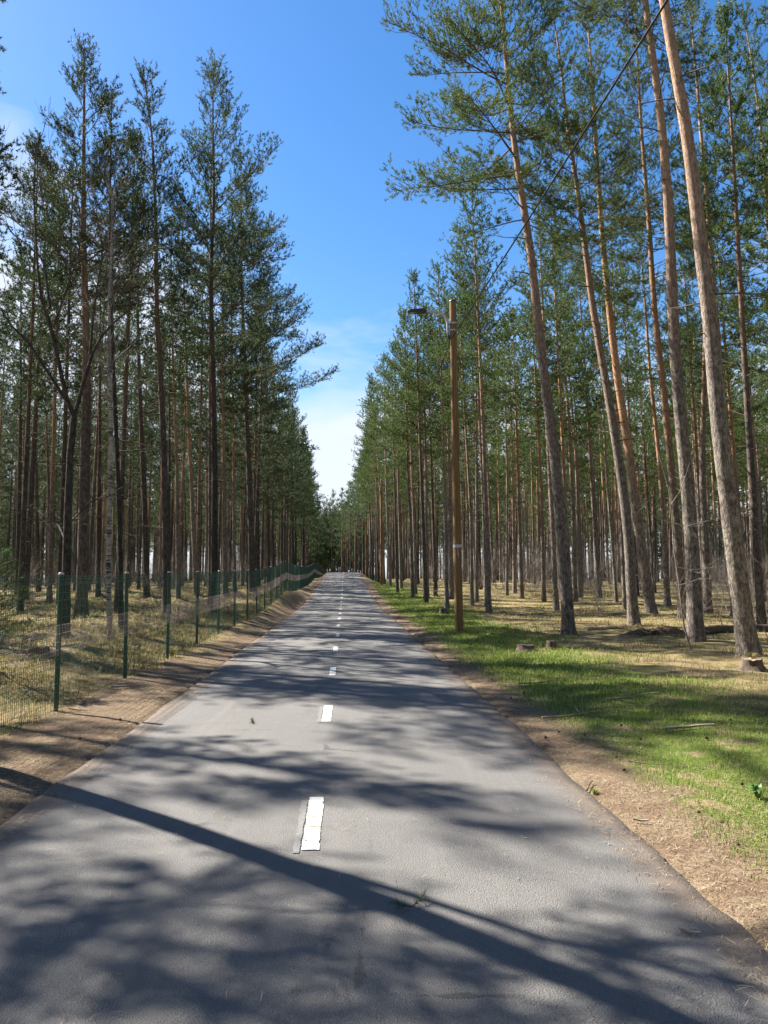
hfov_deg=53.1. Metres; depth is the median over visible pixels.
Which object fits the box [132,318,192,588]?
pine tree
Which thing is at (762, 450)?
pine tree
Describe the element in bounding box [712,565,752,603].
bare shrub
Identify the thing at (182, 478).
pine tree
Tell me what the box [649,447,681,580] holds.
pine tree
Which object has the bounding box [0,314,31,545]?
pine tree
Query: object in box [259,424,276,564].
pine tree
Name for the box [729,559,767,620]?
bare shrub
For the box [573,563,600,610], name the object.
bare shrub
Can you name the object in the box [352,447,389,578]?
pine tree
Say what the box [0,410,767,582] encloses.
forest
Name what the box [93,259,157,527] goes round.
pine tree
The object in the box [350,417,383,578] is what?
pine tree
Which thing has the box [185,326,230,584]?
pine tree
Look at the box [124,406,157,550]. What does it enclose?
pine tree
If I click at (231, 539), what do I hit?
pine tree
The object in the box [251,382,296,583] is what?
pine tree
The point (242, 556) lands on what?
pine tree
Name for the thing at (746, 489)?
pine tree
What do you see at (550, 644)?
tree stump
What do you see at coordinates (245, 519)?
pine tree
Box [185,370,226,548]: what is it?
pine tree
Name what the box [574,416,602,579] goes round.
pine tree
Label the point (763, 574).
bare shrub
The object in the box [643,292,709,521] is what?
pine tree
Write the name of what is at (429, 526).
pine tree
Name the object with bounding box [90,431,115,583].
pine tree
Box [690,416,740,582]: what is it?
pine tree
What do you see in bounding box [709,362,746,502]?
pine tree
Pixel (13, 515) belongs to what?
pine tree
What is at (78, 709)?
fallen twig
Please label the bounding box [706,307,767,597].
pine tree
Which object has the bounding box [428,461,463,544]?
pine tree
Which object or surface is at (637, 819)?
fallen twig
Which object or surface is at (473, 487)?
pine tree
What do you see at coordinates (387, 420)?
pine tree
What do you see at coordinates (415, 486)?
pine tree
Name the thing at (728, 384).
pine tree
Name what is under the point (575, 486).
pine tree
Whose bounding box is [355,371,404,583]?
pine tree
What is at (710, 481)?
pine tree
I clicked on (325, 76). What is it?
sky
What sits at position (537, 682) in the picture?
fallen twig
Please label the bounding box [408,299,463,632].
street lamp
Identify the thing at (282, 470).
pine tree
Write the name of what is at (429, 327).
pine tree
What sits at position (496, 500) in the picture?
pine tree
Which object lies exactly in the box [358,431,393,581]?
pine tree
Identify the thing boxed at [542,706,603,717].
fallen twig
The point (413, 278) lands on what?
pine tree
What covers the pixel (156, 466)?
pine tree
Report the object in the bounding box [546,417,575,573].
pine tree
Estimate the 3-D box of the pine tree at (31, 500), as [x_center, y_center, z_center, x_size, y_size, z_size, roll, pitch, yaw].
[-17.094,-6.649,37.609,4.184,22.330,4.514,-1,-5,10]
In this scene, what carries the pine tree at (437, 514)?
on the ground at (612, 774)
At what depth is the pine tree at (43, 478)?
87.60 m
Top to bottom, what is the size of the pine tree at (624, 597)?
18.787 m
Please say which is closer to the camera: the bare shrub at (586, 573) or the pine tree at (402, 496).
the bare shrub at (586, 573)
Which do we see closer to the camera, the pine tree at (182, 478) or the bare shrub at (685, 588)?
the bare shrub at (685, 588)
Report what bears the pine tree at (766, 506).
on the ground at (612, 774)
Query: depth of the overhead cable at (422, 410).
28.71 m
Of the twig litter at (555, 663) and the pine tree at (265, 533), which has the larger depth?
the pine tree at (265, 533)
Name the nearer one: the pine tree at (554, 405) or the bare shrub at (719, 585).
the bare shrub at (719, 585)
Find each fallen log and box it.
[584,615,616,630]
[605,625,710,636]
[704,607,767,634]
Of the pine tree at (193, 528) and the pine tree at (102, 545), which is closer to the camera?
the pine tree at (193, 528)
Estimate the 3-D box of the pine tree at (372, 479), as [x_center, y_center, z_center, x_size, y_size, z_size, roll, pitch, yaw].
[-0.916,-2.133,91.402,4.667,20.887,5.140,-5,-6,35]
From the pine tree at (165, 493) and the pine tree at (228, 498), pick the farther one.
the pine tree at (228, 498)
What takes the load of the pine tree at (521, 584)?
on the ground at (612, 774)
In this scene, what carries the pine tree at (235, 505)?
on the ground at (612, 774)
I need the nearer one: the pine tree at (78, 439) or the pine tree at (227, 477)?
the pine tree at (78, 439)
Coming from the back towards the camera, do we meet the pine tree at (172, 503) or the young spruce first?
the pine tree at (172, 503)
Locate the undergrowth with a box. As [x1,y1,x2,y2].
[0,534,767,597]
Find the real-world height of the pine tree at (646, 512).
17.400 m
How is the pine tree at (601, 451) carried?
on the ground at (612, 774)
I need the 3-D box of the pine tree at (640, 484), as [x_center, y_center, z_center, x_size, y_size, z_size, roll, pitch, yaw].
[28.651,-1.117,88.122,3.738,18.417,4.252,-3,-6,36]
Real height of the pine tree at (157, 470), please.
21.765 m
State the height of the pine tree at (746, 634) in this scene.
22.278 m
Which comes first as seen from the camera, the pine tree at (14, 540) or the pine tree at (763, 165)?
the pine tree at (763, 165)
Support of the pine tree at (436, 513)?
on the ground at (612, 774)
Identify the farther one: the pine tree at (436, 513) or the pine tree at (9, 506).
the pine tree at (436, 513)
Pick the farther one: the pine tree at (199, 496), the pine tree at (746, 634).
the pine tree at (199, 496)
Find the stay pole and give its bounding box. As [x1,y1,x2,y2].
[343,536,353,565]
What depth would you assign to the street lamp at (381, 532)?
66.02 m
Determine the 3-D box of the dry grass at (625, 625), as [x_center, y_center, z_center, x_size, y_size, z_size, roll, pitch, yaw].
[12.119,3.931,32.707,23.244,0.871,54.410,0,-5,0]
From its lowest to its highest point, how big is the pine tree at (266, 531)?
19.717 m
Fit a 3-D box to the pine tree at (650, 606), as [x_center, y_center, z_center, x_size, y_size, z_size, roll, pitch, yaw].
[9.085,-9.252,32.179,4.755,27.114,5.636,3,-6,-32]
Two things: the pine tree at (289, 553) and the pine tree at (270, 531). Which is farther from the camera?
the pine tree at (270, 531)
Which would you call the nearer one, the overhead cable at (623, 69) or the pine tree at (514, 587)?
the overhead cable at (623, 69)
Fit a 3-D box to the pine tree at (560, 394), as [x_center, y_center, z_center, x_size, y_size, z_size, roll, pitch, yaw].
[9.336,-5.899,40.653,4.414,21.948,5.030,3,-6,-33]
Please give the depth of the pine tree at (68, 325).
31.63 m
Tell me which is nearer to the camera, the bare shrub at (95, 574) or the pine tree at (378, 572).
the bare shrub at (95, 574)
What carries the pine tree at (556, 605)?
on the ground at (612, 774)
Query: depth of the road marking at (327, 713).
9.06 m
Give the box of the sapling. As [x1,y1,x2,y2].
[634,417,717,649]
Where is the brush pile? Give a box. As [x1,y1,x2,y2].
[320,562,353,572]
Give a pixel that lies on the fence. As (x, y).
(304, 576)
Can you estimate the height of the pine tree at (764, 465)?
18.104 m
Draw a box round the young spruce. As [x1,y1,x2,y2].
[0,545,54,663]
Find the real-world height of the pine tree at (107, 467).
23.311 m
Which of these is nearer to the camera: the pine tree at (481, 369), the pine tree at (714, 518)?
the pine tree at (481, 369)
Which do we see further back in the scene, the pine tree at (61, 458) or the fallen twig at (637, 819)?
the pine tree at (61, 458)
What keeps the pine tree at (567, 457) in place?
on the ground at (612, 774)
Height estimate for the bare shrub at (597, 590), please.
2.290 m
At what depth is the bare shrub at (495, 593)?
36.89 m
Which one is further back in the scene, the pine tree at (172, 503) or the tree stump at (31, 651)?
the pine tree at (172, 503)
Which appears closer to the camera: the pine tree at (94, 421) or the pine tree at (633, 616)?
the pine tree at (633, 616)
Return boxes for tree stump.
[22,646,54,659]
[439,608,447,613]
[516,644,534,652]
[546,640,558,649]
[734,657,767,671]
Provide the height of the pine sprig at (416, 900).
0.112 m
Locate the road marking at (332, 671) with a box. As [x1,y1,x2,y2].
[329,667,335,674]
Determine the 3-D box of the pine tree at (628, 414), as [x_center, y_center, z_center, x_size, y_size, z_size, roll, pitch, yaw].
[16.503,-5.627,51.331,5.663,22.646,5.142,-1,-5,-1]
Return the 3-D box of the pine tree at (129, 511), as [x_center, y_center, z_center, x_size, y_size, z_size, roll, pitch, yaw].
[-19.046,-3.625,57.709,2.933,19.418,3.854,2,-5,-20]
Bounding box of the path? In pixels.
[0,572,767,1023]
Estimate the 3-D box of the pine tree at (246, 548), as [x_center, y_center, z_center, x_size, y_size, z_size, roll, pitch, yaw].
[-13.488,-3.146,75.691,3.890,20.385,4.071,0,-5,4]
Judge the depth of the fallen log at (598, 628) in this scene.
22.86 m
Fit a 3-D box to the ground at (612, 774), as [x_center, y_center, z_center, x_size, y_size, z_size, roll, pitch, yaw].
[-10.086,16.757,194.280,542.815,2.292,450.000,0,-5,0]
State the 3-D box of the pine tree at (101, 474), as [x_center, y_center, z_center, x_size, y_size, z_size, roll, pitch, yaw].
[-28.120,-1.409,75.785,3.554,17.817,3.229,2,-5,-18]
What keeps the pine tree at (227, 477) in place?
on the ground at (612, 774)
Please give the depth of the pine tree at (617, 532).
71.16 m
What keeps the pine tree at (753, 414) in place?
on the ground at (612, 774)
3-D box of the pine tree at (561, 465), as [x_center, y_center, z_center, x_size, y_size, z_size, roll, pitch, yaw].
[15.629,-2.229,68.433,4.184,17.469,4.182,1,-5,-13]
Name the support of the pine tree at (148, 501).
on the ground at (612, 774)
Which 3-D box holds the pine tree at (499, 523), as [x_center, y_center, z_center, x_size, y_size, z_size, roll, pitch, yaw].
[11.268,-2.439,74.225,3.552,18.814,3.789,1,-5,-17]
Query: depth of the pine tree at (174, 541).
57.99 m
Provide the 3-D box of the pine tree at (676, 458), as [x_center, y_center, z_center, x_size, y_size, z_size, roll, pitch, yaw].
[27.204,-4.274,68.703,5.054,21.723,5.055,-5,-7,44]
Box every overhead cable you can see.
[380,344,448,491]
[451,0,667,337]
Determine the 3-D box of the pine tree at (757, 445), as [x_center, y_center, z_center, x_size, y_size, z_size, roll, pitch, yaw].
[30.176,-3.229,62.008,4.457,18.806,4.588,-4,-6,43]
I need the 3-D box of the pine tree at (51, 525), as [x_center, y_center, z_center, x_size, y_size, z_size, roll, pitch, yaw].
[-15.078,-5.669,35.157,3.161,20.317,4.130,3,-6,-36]
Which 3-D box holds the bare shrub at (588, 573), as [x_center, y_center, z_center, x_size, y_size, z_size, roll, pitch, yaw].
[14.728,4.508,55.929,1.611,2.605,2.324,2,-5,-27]
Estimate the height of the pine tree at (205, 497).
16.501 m
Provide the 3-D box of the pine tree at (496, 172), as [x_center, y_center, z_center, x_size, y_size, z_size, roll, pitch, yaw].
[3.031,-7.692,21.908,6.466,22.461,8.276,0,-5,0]
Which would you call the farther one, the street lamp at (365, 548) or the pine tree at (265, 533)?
the street lamp at (365, 548)
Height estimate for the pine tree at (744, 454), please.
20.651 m
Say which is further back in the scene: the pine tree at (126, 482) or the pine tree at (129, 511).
the pine tree at (126, 482)
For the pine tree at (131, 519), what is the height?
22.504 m
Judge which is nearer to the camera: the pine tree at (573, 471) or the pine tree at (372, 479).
the pine tree at (573, 471)
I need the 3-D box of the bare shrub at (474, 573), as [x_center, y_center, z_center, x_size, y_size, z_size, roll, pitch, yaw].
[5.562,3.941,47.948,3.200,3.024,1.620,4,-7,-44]
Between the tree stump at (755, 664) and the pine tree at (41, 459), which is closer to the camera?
the tree stump at (755, 664)
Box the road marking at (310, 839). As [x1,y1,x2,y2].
[301,797,323,849]
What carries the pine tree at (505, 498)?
on the ground at (612, 774)
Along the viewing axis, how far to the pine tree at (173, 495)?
94.98 m
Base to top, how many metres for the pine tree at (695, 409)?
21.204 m
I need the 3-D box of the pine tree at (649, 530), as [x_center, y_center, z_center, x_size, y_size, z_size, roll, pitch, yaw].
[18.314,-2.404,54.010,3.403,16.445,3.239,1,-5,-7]
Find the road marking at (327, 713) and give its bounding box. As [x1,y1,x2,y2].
[321,705,331,721]
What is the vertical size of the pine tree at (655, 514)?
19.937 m
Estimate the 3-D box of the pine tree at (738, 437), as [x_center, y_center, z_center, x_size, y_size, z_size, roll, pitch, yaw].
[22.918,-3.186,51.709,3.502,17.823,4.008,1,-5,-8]
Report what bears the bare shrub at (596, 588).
on the ground at (612, 774)
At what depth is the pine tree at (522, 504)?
90.06 m
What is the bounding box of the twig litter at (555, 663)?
[19,597,767,742]
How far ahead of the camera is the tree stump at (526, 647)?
15.89 m
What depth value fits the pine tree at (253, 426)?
45.71 m
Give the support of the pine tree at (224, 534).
on the ground at (612, 774)
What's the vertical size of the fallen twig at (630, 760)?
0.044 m
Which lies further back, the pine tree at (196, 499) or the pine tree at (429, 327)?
the pine tree at (196, 499)
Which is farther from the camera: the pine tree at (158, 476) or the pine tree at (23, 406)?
the pine tree at (158, 476)
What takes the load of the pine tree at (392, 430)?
on the ground at (612, 774)
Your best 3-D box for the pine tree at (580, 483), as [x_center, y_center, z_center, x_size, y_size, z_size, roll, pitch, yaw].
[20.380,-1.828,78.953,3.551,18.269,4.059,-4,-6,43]
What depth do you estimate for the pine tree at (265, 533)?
94.35 m
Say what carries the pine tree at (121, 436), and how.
on the ground at (612, 774)
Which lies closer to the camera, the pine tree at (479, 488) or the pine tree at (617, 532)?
the pine tree at (617, 532)
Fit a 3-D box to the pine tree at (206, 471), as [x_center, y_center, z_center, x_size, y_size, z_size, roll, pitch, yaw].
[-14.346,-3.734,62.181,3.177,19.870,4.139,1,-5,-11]
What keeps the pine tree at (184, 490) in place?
on the ground at (612, 774)
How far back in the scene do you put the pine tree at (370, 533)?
95.67 m
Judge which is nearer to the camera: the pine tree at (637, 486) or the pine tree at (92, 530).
the pine tree at (92, 530)
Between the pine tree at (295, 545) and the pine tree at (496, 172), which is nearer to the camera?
the pine tree at (496, 172)
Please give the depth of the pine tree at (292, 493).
68.59 m
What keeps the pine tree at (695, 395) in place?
on the ground at (612, 774)
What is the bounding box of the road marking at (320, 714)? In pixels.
[317,706,322,722]
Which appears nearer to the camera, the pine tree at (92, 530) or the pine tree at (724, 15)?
the pine tree at (724, 15)
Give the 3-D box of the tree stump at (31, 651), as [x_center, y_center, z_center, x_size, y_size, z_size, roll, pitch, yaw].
[-6.063,2.488,13.491,0.538,0.280,0.501,0,-5,0]
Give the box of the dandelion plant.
[744,782,767,799]
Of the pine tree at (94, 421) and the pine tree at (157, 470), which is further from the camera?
the pine tree at (157, 470)
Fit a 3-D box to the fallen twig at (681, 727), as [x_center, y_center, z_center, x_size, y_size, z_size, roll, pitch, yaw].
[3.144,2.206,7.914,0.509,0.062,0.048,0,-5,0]
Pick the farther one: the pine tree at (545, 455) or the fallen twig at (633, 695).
the pine tree at (545, 455)
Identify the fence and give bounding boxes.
[0,561,323,734]
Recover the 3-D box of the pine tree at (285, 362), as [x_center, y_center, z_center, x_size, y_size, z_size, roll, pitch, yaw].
[-6.645,-8.134,42.381,6.995,25.154,7.065,-4,-6,42]
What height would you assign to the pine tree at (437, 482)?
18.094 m
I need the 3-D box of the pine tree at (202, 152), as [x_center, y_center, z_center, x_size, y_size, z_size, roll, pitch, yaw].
[-5.714,-6.817,27.990,5.741,21.297,6.550,0,-5,0]
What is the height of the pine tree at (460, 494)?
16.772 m
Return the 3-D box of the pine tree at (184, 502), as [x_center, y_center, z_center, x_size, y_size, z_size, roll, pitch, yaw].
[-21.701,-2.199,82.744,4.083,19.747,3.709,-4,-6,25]
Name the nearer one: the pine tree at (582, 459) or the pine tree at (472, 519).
the pine tree at (582, 459)
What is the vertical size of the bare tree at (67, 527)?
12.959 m
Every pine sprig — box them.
[386,888,428,910]
[610,697,670,712]
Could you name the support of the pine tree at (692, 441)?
on the ground at (612, 774)
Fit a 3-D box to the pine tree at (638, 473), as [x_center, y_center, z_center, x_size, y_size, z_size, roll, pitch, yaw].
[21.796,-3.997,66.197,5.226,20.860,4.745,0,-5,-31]
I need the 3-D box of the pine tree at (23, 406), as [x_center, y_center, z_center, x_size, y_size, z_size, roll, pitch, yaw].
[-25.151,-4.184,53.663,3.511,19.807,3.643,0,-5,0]
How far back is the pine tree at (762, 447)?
68.31 m
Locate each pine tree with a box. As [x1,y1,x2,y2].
[0,28,174,618]
[0,37,43,266]
[0,127,79,614]
[0,198,22,378]
[0,243,60,594]
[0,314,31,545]
[0,320,14,537]
[0,381,16,540]
[0,382,31,584]
[0,385,29,585]
[0,392,17,514]
[0,403,29,581]
[1,157,81,599]
[1,316,52,531]
[4,315,51,537]
[7,445,34,510]
[11,360,56,587]
[12,175,92,604]
[13,373,58,591]
[22,315,77,551]
[27,136,104,604]
[28,393,62,580]
[29,389,66,586]
[34,411,61,521]
[38,410,61,552]
[40,394,67,552]
[49,393,78,496]
[54,87,167,631]
[55,135,166,633]
[56,396,78,508]
[57,346,105,590]
[57,347,113,519]
[59,356,113,495]
[60,316,119,539]
[70,268,137,591]
[71,233,136,596]
[73,445,92,504]
[75,378,115,587]
[90,387,119,585]
[90,423,115,554]
[90,423,115,557]
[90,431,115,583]
[90,432,115,564]
[90,464,115,544]
[91,355,127,588]
[92,116,185,612]
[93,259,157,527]
[95,57,215,614]
[102,354,139,543]
[112,471,134,562]
[113,341,150,588]
[113,365,150,584]
[113,427,139,571]
[114,218,175,597]
[114,336,167,589]
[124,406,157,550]
[124,425,155,575]
[128,362,166,586]
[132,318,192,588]
[134,290,192,570]
[136,341,182,545]
[138,376,179,570]
[138,390,172,551]
[144,211,204,598]
[144,357,182,548]
[152,46,306,615]
[152,355,197,589]
[154,233,208,593]
[154,290,208,581]
[156,402,187,572]
[162,142,255,605]
[166,370,202,585]
[171,403,201,573]
[171,404,197,534]
[171,439,186,554]
[174,247,237,589]
[179,386,205,575]
[183,217,260,595]
[183,442,205,532]
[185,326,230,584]
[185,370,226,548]
[186,417,218,580]
[191,358,221,585]
[192,404,226,586]
[200,247,266,592]
[203,393,239,569]
[207,311,290,528]
[216,144,339,591]
[217,307,292,586]
[217,401,235,541]
[217,427,230,577]
[217,436,239,566]
[219,361,253,585]
[219,415,238,581]
[226,345,295,587]
[226,473,240,542]
[227,398,261,584]
[228,384,262,582]
[234,269,292,574]
[235,483,245,569]
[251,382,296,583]
[252,389,270,579]
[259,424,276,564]
[259,475,277,576]
[260,372,306,581]
[260,425,276,574]
[261,395,312,584]
[270,383,321,577]
[270,391,307,576]
[274,417,313,576]
[276,428,316,565]
[279,410,321,565]
[288,455,320,557]
[293,425,327,566]
[296,454,319,565]
[346,420,379,579]
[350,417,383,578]
[351,376,392,558]
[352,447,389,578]
[354,404,392,581]
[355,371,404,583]
[355,418,396,521]
[356,303,430,597]
[357,424,393,556]
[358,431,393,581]
[360,351,412,585]
[361,359,418,592]
[366,339,417,587]
[379,0,591,634]
[379,267,458,602]
[379,296,448,598]
[382,352,440,594]
[384,437,419,580]
[387,469,406,574]
[388,405,428,577]
[388,454,416,579]
[392,294,474,598]
[392,301,459,590]
[392,367,440,583]
[395,369,432,583]
[396,435,433,530]
[399,433,429,581]
[400,257,487,608]
[402,457,420,558]
[404,379,445,581]
[422,186,529,612]
[423,402,447,580]
[424,253,515,605]
[424,421,446,579]
[428,252,494,605]
[428,347,468,561]
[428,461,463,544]
[433,432,465,565]
[434,395,469,502]
[435,264,508,601]
[438,335,490,583]
[439,456,468,526]
[446,425,479,574]
[447,420,480,580]
[459,294,499,589]
[462,444,481,568]
[463,423,481,545]
[465,375,505,582]
[471,323,535,592]
[471,409,503,581]
[477,303,543,598]
[477,317,536,595]
[478,448,511,580]
[483,199,584,610]
[486,404,516,582]
[487,0,646,625]
[488,382,521,580]
[488,421,514,580]
[489,385,542,536]
[492,286,565,601]
[503,427,536,579]
[505,391,546,582]
[508,364,546,582]
[512,204,611,541]
[514,430,543,548]
[518,251,593,601]
[522,372,547,580]
[522,418,548,550]
[529,462,551,575]
[530,319,572,588]
[530,383,569,498]
[535,390,584,527]
[540,333,609,591]
[541,293,601,596]
[541,382,584,541]
[544,0,712,641]
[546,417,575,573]
[546,436,588,540]
[547,0,679,613]
[549,259,608,597]
[559,277,642,601]
[566,366,614,584]
[566,408,600,580]
[566,429,587,526]
[571,224,658,609]
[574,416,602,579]
[575,0,765,656]
[577,357,624,583]
[579,393,617,581]
[579,399,604,551]
[586,386,616,580]
[588,411,627,572]
[593,2,711,617]
[593,264,671,595]
[594,366,638,586]
[594,378,638,582]
[596,426,635,523]
[598,470,626,543]
[607,346,663,515]
[614,405,646,579]
[616,447,649,508]
[622,235,687,605]
[622,367,665,592]
[623,379,668,566]
[633,0,767,615]
[634,376,675,582]
[639,400,668,581]
[642,420,679,541]
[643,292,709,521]
[647,385,680,581]
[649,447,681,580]
[652,157,767,613]
[654,0,767,624]
[654,222,739,591]
[659,301,736,598]
[659,362,712,483]
[660,329,712,575]
[662,405,694,510]
[671,318,728,509]
[674,331,733,586]
[684,199,767,550]
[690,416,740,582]
[692,424,718,550]
[696,336,756,593]
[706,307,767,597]
[706,391,748,501]
[706,444,747,501]
[706,447,717,580]
[708,277,767,601]
[709,351,760,544]
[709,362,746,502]
[715,0,767,428]
[724,137,767,447]
[726,0,767,266]
[728,365,767,586]
[736,387,767,525]
[736,405,767,548]
[741,391,767,554]
[745,387,767,499]
[751,285,767,469]
[756,333,767,476]
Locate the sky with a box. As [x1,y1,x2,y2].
[0,0,767,578]
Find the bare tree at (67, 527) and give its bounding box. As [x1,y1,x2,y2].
[0,97,165,637]
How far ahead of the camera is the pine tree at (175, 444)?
36.79 m
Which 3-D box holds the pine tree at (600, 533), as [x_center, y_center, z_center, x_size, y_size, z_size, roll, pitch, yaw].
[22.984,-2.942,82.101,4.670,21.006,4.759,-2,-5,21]
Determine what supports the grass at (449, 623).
on the ground at (612, 774)
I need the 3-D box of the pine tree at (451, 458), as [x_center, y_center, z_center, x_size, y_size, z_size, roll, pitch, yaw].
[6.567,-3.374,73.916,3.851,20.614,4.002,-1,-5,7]
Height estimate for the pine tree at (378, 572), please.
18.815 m
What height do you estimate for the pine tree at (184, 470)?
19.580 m
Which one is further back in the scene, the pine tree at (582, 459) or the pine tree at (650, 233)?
the pine tree at (582, 459)
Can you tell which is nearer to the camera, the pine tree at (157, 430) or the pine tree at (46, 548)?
the pine tree at (157, 430)
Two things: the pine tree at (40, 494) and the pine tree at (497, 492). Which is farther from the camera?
the pine tree at (497, 492)
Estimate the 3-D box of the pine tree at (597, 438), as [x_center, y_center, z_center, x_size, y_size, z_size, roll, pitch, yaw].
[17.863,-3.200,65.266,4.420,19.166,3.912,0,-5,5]
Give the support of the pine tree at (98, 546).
on the ground at (612, 774)
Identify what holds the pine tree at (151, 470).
on the ground at (612, 774)
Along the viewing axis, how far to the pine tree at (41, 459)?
58.27 m
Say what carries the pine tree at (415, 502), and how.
on the ground at (612, 774)
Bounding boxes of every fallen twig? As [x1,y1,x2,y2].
[68,707,90,710]
[111,684,141,687]
[518,678,552,683]
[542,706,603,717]
[605,690,658,699]
[623,756,663,764]
[633,817,648,821]
[665,723,714,728]
[679,927,699,933]
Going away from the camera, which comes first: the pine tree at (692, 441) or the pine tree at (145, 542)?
the pine tree at (145, 542)
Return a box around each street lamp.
[336,532,342,571]
[357,515,366,575]
[367,479,382,584]
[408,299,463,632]
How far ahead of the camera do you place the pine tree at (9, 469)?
63.10 m
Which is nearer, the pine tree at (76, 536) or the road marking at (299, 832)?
the road marking at (299, 832)
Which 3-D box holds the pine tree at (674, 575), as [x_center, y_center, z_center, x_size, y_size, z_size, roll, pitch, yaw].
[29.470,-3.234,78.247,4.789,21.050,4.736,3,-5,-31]
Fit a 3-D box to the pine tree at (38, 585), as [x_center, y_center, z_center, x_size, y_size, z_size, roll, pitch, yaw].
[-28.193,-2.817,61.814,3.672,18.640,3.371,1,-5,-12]
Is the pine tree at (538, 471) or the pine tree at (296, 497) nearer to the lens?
the pine tree at (296, 497)
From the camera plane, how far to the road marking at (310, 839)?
5.03 m
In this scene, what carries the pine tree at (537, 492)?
on the ground at (612, 774)
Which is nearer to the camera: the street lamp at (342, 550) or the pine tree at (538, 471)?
the pine tree at (538, 471)
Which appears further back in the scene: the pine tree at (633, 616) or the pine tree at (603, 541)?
the pine tree at (603, 541)
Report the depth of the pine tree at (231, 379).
32.37 m
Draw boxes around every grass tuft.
[164,647,177,656]
[591,788,599,794]
[744,651,763,658]
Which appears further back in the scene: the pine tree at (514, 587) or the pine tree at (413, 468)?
the pine tree at (413, 468)
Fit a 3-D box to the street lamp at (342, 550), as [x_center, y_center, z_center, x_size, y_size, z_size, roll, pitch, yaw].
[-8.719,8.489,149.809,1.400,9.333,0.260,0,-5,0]
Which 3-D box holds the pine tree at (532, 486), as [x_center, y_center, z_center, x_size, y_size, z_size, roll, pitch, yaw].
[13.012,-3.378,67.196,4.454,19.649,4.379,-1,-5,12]
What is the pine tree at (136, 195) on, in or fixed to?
on the ground at (612, 774)
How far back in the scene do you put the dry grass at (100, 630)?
17.75 m
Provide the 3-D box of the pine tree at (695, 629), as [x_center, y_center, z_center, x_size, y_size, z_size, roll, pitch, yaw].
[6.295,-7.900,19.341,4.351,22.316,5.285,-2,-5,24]
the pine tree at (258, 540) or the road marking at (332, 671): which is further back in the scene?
the pine tree at (258, 540)
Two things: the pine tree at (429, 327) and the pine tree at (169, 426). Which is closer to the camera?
the pine tree at (429, 327)
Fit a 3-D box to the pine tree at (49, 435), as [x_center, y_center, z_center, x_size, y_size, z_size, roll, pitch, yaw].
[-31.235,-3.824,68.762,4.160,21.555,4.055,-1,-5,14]
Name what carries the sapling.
on the ground at (612, 774)
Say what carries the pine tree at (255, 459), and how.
on the ground at (612, 774)
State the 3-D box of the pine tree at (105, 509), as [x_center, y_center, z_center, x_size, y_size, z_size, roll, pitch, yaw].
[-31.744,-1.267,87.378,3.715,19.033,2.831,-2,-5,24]
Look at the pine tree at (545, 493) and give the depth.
89.69 m
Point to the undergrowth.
(532, 565)
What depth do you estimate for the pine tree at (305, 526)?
102.76 m
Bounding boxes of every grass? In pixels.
[0,585,297,742]
[372,583,767,881]
[395,587,767,788]
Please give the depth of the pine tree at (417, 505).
69.94 m
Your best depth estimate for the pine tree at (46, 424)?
48.77 m
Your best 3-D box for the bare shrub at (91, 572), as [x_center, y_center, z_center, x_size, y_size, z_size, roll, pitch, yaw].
[-12.405,2.563,32.005,1.520,2.838,3.004,1,-5,-14]
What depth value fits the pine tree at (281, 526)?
72.91 m
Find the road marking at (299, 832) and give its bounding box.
[292,800,307,852]
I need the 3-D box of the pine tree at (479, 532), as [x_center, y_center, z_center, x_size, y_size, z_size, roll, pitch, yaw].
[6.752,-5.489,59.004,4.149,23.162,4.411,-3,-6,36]
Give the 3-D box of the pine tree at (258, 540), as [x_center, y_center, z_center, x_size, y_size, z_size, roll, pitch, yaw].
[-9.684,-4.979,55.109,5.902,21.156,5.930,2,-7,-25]
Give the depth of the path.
4.20 m
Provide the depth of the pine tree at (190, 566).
85.69 m
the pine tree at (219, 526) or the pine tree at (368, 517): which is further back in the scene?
the pine tree at (368, 517)
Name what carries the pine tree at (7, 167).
on the ground at (612, 774)
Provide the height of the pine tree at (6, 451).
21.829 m
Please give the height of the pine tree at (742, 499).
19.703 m
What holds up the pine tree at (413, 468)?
on the ground at (612, 774)
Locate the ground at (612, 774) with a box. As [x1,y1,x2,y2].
[0,572,767,951]
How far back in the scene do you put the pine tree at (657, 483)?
90.42 m
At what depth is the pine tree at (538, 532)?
80.12 m
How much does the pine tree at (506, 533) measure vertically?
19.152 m
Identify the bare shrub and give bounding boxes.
[13,561,51,613]
[71,546,100,606]
[89,557,105,593]
[133,541,194,610]
[231,554,262,587]
[419,563,443,593]
[463,563,496,597]
[480,578,510,607]
[538,556,557,592]
[571,560,593,590]
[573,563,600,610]
[577,560,612,612]
[580,565,610,610]
[583,559,594,588]
[663,578,685,622]
[665,550,720,612]
[679,510,767,637]
[702,558,729,614]
[711,552,728,608]
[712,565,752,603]
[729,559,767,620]
[746,537,767,616]
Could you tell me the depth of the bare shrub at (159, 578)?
26.88 m
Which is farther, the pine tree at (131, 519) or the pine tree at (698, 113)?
the pine tree at (131, 519)
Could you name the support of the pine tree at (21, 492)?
on the ground at (612, 774)
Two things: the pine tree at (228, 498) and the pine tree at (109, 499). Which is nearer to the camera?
the pine tree at (109, 499)
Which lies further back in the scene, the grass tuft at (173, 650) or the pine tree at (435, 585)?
the pine tree at (435, 585)
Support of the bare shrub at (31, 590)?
on the ground at (612, 774)
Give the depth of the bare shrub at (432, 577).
52.39 m

